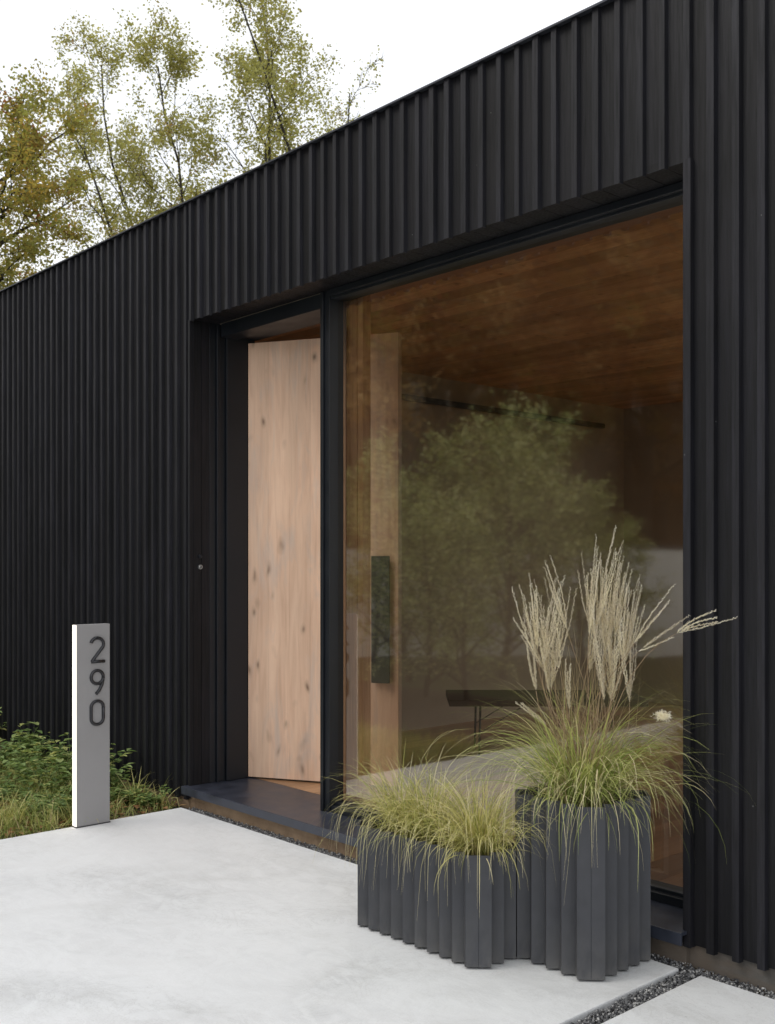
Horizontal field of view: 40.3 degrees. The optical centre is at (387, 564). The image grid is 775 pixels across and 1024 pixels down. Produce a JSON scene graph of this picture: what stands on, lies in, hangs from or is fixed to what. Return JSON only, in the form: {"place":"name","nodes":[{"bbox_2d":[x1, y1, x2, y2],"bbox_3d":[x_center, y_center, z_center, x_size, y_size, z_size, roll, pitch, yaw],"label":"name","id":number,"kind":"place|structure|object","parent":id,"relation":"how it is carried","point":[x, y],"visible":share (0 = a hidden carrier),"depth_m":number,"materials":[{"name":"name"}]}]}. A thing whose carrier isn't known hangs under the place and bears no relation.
{"place":"outdoors","nodes":[
{"label":"outdoors","id":0,"kind":"place"},
{"bbox_2d":[0,0,601,288],"label":"sky","id":1,"kind":"structure","parent":0,"point":[422,42],"materials":[{"name":"white"}]},
{"label":"ground","id":2,"kind":"structure","parent":0,"visible":0},
{"bbox_2d":[0,58,120,289],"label":"oak tree","id":3,"kind":"object","parent":2,"relation":"on","point":[25,154],"visible":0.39,"depth_m":18.65,"materials":[{"name":"green plant"}]},
{"bbox_2d":[0,36,189,256],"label":"slender tree","id":4,"kind":"object","parent":2,"relation":"on","point":[77,92],"visible":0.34,"depth_m":25.33,"materials":[{"name":"green plant"}]},
{"bbox_2d":[0,741,190,839],"bbox_3d":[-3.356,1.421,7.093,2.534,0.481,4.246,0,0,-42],"label":"grass","id":5,"kind":"structure","parent":2,"relation":"on","point":[9,818],"depth_m":6.03,"materials":[{"name":"green plant"}]},
{"bbox_2d":[0,775,12,799],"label":"leafy weed","id":6,"kind":"object","parent":5,"relation":"on","point":[4,787],"visible":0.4,"depth_m":6.66,"materials":[{"name":"green plant"}]},
{"bbox_2d":[0,746,20,768],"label":"leafy weed","id":7,"kind":"object","parent":5,"relation":"on","point":[11,751],"visible":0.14,"depth_m":7.46,"materials":[{"name":"green plant"}]},
{"bbox_2d":[0,779,26,803],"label":"leafy weed","id":8,"kind":"object","parent":5,"relation":"on","point":[3,792],"visible":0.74,"depth_m":6.51,"materials":[{"name":"green plant"}]},
{"bbox_2d":[0,738,26,768],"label":"leafy weed","id":9,"kind":"object","parent":5,"relation":"on","point":[6,751],"visible":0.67,"depth_m":7.26,"materials":[{"name":"green plant"}]},
{"bbox_2d":[0,722,41,750],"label":"leafy weed","id":10,"kind":"object","parent":5,"relation":"on","point":[20,732],"visible":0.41,"depth_m":7.92,"materials":[{"name":"green plant"}]},
{"bbox_2d":[0,733,43,758],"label":"leafy weed","id":11,"kind":"object","parent":5,"relation":"on","point":[12,739],"visible":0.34,"depth_m":7.70,"materials":[{"name":"green plant"}]},
{"bbox_2d":[0,741,46,777],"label":"leafy weed","id":12,"kind":"object","parent":5,"relation":"on","point":[35,751],"visible":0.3,"depth_m":7.25,"materials":[{"name":"green plant"}]},
{"bbox_2d":[6,785,40,798],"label":"leafy weed","id":13,"kind":"object","parent":5,"relation":"on","point":[21,789],"visible":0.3,"depth_m":6.59,"materials":[{"name":"green plant"}]},
{"bbox_2d":[3,787,54,811],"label":"leafy weed","id":14,"kind":"object","parent":5,"relation":"on","point":[28,788],"visible":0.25,"depth_m":6.26,"materials":[{"name":"green plant"}]},
{"bbox_2d":[9,732,50,758],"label":"leafy weed","id":15,"kind":"object","parent":5,"relation":"on","point":[43,755],"visible":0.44,"depth_m":7.73,"materials":[{"name":"green plant"}]},
{"bbox_2d":[9,758,50,785],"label":"leafy weed","id":16,"kind":"object","parent":5,"relation":"on","point":[34,763],"visible":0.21,"depth_m":7.01,"materials":[{"name":"green plant"}]},
{"bbox_2d":[15,735,48,764],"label":"leafy weed","id":17,"kind":"object","parent":5,"relation":"on","point":[36,744],"visible":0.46,"depth_m":7.67,"materials":[{"name":"green plant"}]},
{"bbox_2d":[0,745,69,784],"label":"leafy weed","id":18,"kind":"object","parent":5,"relation":"on","point":[13,771],"visible":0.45,"depth_m":6.89,"materials":[{"name":"green plant"}]},
{"bbox_2d":[2,739,71,785],"bbox_3d":[-2.288,1.322,6.811,0.278,0.320,0.570,0,0,28],"label":"leafy weed","id":19,"kind":"object","parent":5,"relation":"on","point":[31,760],"visible":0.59,"depth_m":6.79,"materials":[{"name":"green plant"}]},
{"bbox_2d":[13,789,63,800],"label":"leafy weed","id":20,"kind":"object","parent":5,"relation":"on","point":[52,795],"visible":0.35,"depth_m":6.29,"materials":[{"name":"green plant"}]},
{"bbox_2d":[16,781,63,795],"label":"leafy weed","id":21,"kind":"object","parent":5,"relation":"on","point":[35,791],"visible":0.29,"depth_m":6.44,"materials":[{"name":"green plant"}]},
{"bbox_2d":[12,757,71,795],"bbox_3d":[-2.058,1.327,6.553,0.550,0.308,0.268,0,0,3],"label":"leafy weed","id":22,"kind":"object","parent":5,"relation":"on","point":[54,779],"visible":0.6,"depth_m":6.53,"materials":[{"name":"green plant"}]},
{"bbox_2d":[16,796,71,813],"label":"leafy weed","id":23,"kind":"object","parent":5,"relation":"on","point":[41,803],"visible":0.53,"depth_m":6.02,"materials":[{"name":"green plant"}]},
{"bbox_2d":[21,794,66,813],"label":"leafy weed","id":24,"kind":"object","parent":5,"relation":"on","point":[43,799],"visible":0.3,"depth_m":6.19,"materials":[{"name":"green plant"}]},
{"bbox_2d":[21,758,71,787],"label":"leafy weed","id":25,"kind":"object","parent":5,"relation":"on","point":[59,761],"visible":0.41,"depth_m":6.80,"materials":[{"name":"green plant"}]},
{"bbox_2d":[30,748,64,769],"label":"leafy weed","id":26,"kind":"object","parent":5,"relation":"on","point":[39,754],"visible":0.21,"depth_m":7.35,"materials":[{"name":"green plant"}]},
{"bbox_2d":[27,798,68,819],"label":"leafy weed","id":27,"kind":"object","parent":5,"relation":"on","point":[59,809],"visible":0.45,"depth_m":6.01,"materials":[{"name":"green plant"}]},
{"bbox_2d":[26,796,71,805],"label":"leafy weed","id":28,"kind":"object","parent":5,"relation":"on","point":[48,801],"visible":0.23,"depth_m":6.15,"materials":[{"name":"green plant"}]},
{"bbox_2d":[30,797,70,809],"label":"leafy weed","id":29,"kind":"object","parent":5,"relation":"on","point":[55,803],"visible":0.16,"depth_m":6.07,"materials":[{"name":"green plant"}]},
{"bbox_2d":[32,789,71,803],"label":"leafy weed","id":30,"kind":"object","parent":5,"relation":"on","point":[57,793],"visible":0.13,"depth_m":6.29,"materials":[{"name":"green plant"}]},
{"bbox_2d":[34,795,71,815],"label":"leafy weed","id":31,"kind":"object","parent":5,"relation":"on","point":[58,806],"visible":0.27,"depth_m":6.12,"materials":[{"name":"green plant"}]},
{"bbox_2d":[35,732,71,764],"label":"leafy weed","id":32,"kind":"object","parent":5,"relation":"on","point":[65,755],"visible":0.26,"depth_m":7.16,"materials":[{"name":"green plant"}]},
{"bbox_2d":[38,774,71,798],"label":"leafy weed","id":33,"kind":"object","parent":5,"relation":"on","point":[48,784],"visible":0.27,"depth_m":6.46,"materials":[{"name":"green plant"}]},
{"bbox_2d":[44,749,68,772],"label":"leafy weed","id":34,"kind":"object","parent":5,"relation":"on","point":[58,756],"visible":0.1,"depth_m":7.17,"materials":[{"name":"green plant"}]},
{"bbox_2d":[44,752,71,787],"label":"leafy weed","id":35,"kind":"object","parent":5,"relation":"on","point":[52,762],"visible":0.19,"depth_m":7.00,"materials":[{"name":"green plant"}]},
{"bbox_2d":[0,776,185,836],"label":"fallen leaves","id":36,"kind":"object","parent":5,"relation":"on","point":[121,814],"visible":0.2,"depth_m":6.25,"materials":[{"name":"plant"}]},
{"bbox_2d":[71,754,132,789],"bbox_3d":[-1.818,1.342,6.668,0.495,0.278,0.242,0,0,31],"label":"leafy weed","id":37,"kind":"object","parent":5,"relation":"on","point":[120,771],"visible":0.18,"depth_m":6.64,"materials":[{"name":"green plant"}]},
{"bbox_2d":[71,743,137,765],"bbox_3d":[-1.903,1.310,6.801,0.433,0.342,0.532,0,0,-44],"label":"leafy weed","id":38,"kind":"object","parent":5,"relation":"on","point":[118,759],"visible":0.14,"depth_m":6.80,"materials":[{"name":"green plant"}]},
{"bbox_2d":[110,760,121,787],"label":"leafy weed","id":39,"kind":"object","parent":5,"relation":"on","point":[116,779],"visible":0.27,"depth_m":6.66,"materials":[{"name":"green plant"}]},
{"bbox_2d":[110,768,134,785],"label":"leafy weed","id":40,"kind":"object","parent":5,"relation":"on","point":[120,776],"visible":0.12,"depth_m":6.84,"materials":[{"name":"green plant"}]},
{"bbox_2d":[110,786,142,801],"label":"leafy weed","id":41,"kind":"object","parent":5,"relation":"on","point":[122,791],"visible":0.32,"depth_m":6.55,"materials":[{"name":"green plant"}]},
{"bbox_2d":[110,783,145,802],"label":"leafy weed","id":42,"kind":"object","parent":5,"relation":"on","point":[117,790],"visible":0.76,"depth_m":6.45,"materials":[{"name":"green plant"}]},
{"bbox_2d":[116,770,158,805],"bbox_3d":[-1.544,1.363,6.485,0.336,0.237,0.257,0,0,-17],"label":"grass tuft","id":43,"kind":"object","parent":5,"relation":"on","point":[134,788],"visible":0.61,"depth_m":6.48,"materials":[{"name":"plant"}]},
{"bbox_2d":[119,785,157,807],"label":"leafy weed","id":44,"kind":"object","parent":5,"relation":"on","point":[142,798],"visible":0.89,"depth_m":6.40,"materials":[{"name":"green plant"}]},
{"bbox_2d":[130,784,170,806],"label":"leafy weed","id":45,"kind":"object","parent":5,"relation":"on","point":[153,802],"visible":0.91,"depth_m":6.39,"materials":[{"name":"green plant"}]},
{"bbox_2d":[150,783,176,809],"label":"grass tuft","id":46,"kind":"object","parent":5,"relation":"on","point":[162,800],"visible":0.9,"depth_m":6.39,"materials":[{"name":"plant"}]},
{"bbox_2d":[39,8,187,244],"bbox_3d":[-6.642,-6.089,26.687,4.422,15.396,3.696,0,0,-2],"label":"slender tree","id":47,"kind":"object","parent":2,"relation":"on","point":[98,54],"visible":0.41,"depth_m":26.37,"materials":[{"name":"green plant"}]},
{"bbox_2d":[95,0,236,231],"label":"slender tree","id":48,"kind":"object","parent":2,"relation":"on","point":[172,53],"visible":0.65,"depth_m":24.93,"materials":[{"name":"green plant"}]},
{"bbox_2d":[186,0,331,194],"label":"slender tree","id":49,"kind":"object","parent":2,"relation":"on","point":[267,150],"visible":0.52,"depth_m":24.41,"materials":[{"name":"green plant"}]},
{"bbox_2d":[192,0,352,193],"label":"slender tree","id":50,"kind":"object","parent":2,"relation":"on","point":[295,75],"visible":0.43,"depth_m":23.48,"materials":[{"name":"green plant"}]},
{"bbox_2d":[314,98,351,137],"bbox_3d":[-2.474,-5.748,29.145,4.424,14.714,4.948,0,0,8],"label":"slender tree","id":51,"kind":"object","parent":2,"relation":"on","point":[325,123],"visible":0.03,"depth_m":29.28,"materials":[{"name":"green plant"}]},
{"bbox_2d":[0,808,678,1023],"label":"patio slab","id":52,"kind":"structure","parent":2,"relation":"on","point":[178,916],"depth_m":3.98,"materials":[{"name":"concrete"}]},
{"bbox_2d":[72,623,109,827],"bbox_3d":[-1.651,0.891,5.887,0.206,1.118,0.064,0,0,-42],"label":"house number post","id":53,"kind":"object","parent":52,"relation":"on","point":[90,724],"visible":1,"depth_m":5.86,"materials":[{"name":"grey paint"}]},
{"bbox_2d":[358,815,515,967],"bbox_3d":[0.178,1.246,4.087,0.264,0.408,0.726,0,0,-42],"label":"planter","id":54,"kind":"object","parent":52,"relation":"on","point":[465,928],"visible":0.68,"depth_m":3.92,"materials":[{"name":"grey metal"}]},
{"bbox_2d":[312,742,478,884],"bbox_3d":[0.013,0.971,4.218,0.780,0.480,0.806,0,0,-42],"label":"sedge plant","id":55,"kind":"object","parent":54,"relation":"in","point":[388,817],"visible":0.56,"depth_m":4.18,"materials":[{"name":"green plant"}]},
{"bbox_2d":[332,747,515,905],"bbox_3d":[0.147,0.968,4.095,0.769,0.520,0.825,0,0,-25],"label":"sedge plant","id":56,"kind":"object","parent":54,"relation":"in","point":[421,834],"visible":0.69,"depth_m":4.05,"materials":[{"name":"green plant"}]},
{"bbox_2d":[366,763,568,912],"bbox_3d":[0.330,0.978,3.906,0.805,0.488,0.795,0,0,-5],"label":"sedge plant","id":57,"kind":"object","parent":54,"relation":"in","point":[481,835],"visible":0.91,"depth_m":3.86,"materials":[{"name":"green plant"}]},
{"bbox_2d":[515,784,650,979],"bbox_3d":[0.719,1.147,3.904,0.411,0.607,0.411,0,0,-42],"label":"planter","id":58,"kind":"object","parent":52,"relation":"on","point":[592,922],"visible":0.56,"depth_m":3.75,"materials":[{"name":"grey metal"}]},
{"bbox_2d":[416,525,747,890],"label":"silver grass","id":59,"kind":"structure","parent":58,"relation":"in","point":[579,779],"depth_m":3.86,"materials":[{"name":"plant"}]},
{"bbox_2d":[319,45,384,132],"bbox_3d":[-1.045,-4.073,20.731,2.115,11.364,2.955,0,0,-22],"label":"sapling","id":60,"kind":"object","parent":2,"relation":"on","point":[348,104],"visible":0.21,"depth_m":19.89,"materials":[{"name":"plant"}]},
{"bbox_2d":[0,0,774,992],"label":"modern house","id":61,"kind":"structure","parent":2,"relation":"on","point":[272,528],"depth_m":6.41,"materials":[{"name":"black wood"}]},
{"bbox_2d":[248,332,401,786],"bbox_3d":[-0.399,-0.028,6.469,0.994,2.719,0.090,0,0,19],"label":"door","id":62,"kind":"structure","parent":61,"relation":"in","point":[284,376],"depth_m":6.51,"materials":[{"name":"brown wood"}]},
{"bbox_2d":[402,394,604,428],"bbox_3d":[1.036,-1.330,9.241,2.750,0.044,0.098,0,0,-42],"label":"track light","id":63,"kind":"object","parent":61,"relation":"attached to","point":[441,402],"visible":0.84,"depth_m":9.11,"materials":[{"name":"brown metal"}]},
{"bbox_2d":[327,181,682,907],"bbox_3d":[0.490,-0.072,4.874,0.125,2.815,2.308,0,0,-42],"label":"window","id":64,"kind":"structure","parent":61,"relation":"in","point":[667,197],"depth_m":4.69,"materials":[{"name":"black metal"}]},
{"bbox_2d":[446,690,647,755],"bbox_3d":[1.116,1.137,7.572,1.370,0.405,0.600,0,0,1],"label":"table","id":65,"kind":"object","parent":61,"relation":"on","point":[495,698],"visible":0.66,"depth_m":7.37,"materials":[{"name":"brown wood"}]},
{"bbox_2d":[186,807,774,1023],"bbox_3d":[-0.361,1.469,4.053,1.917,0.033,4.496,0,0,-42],"label":"gravel","id":66,"kind":"structure","parent":2,"relation":"on","point":[653,991],"depth_m":3.70,"materials":[{"name":"grey gravel"}]},
{"bbox_2d":[601,976,774,1023],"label":"patio slab","id":67,"kind":"structure","parent":2,"relation":"on","point":[701,1000],"depth_m":3.46,"materials":[{"name":"concrete"}]}
]}

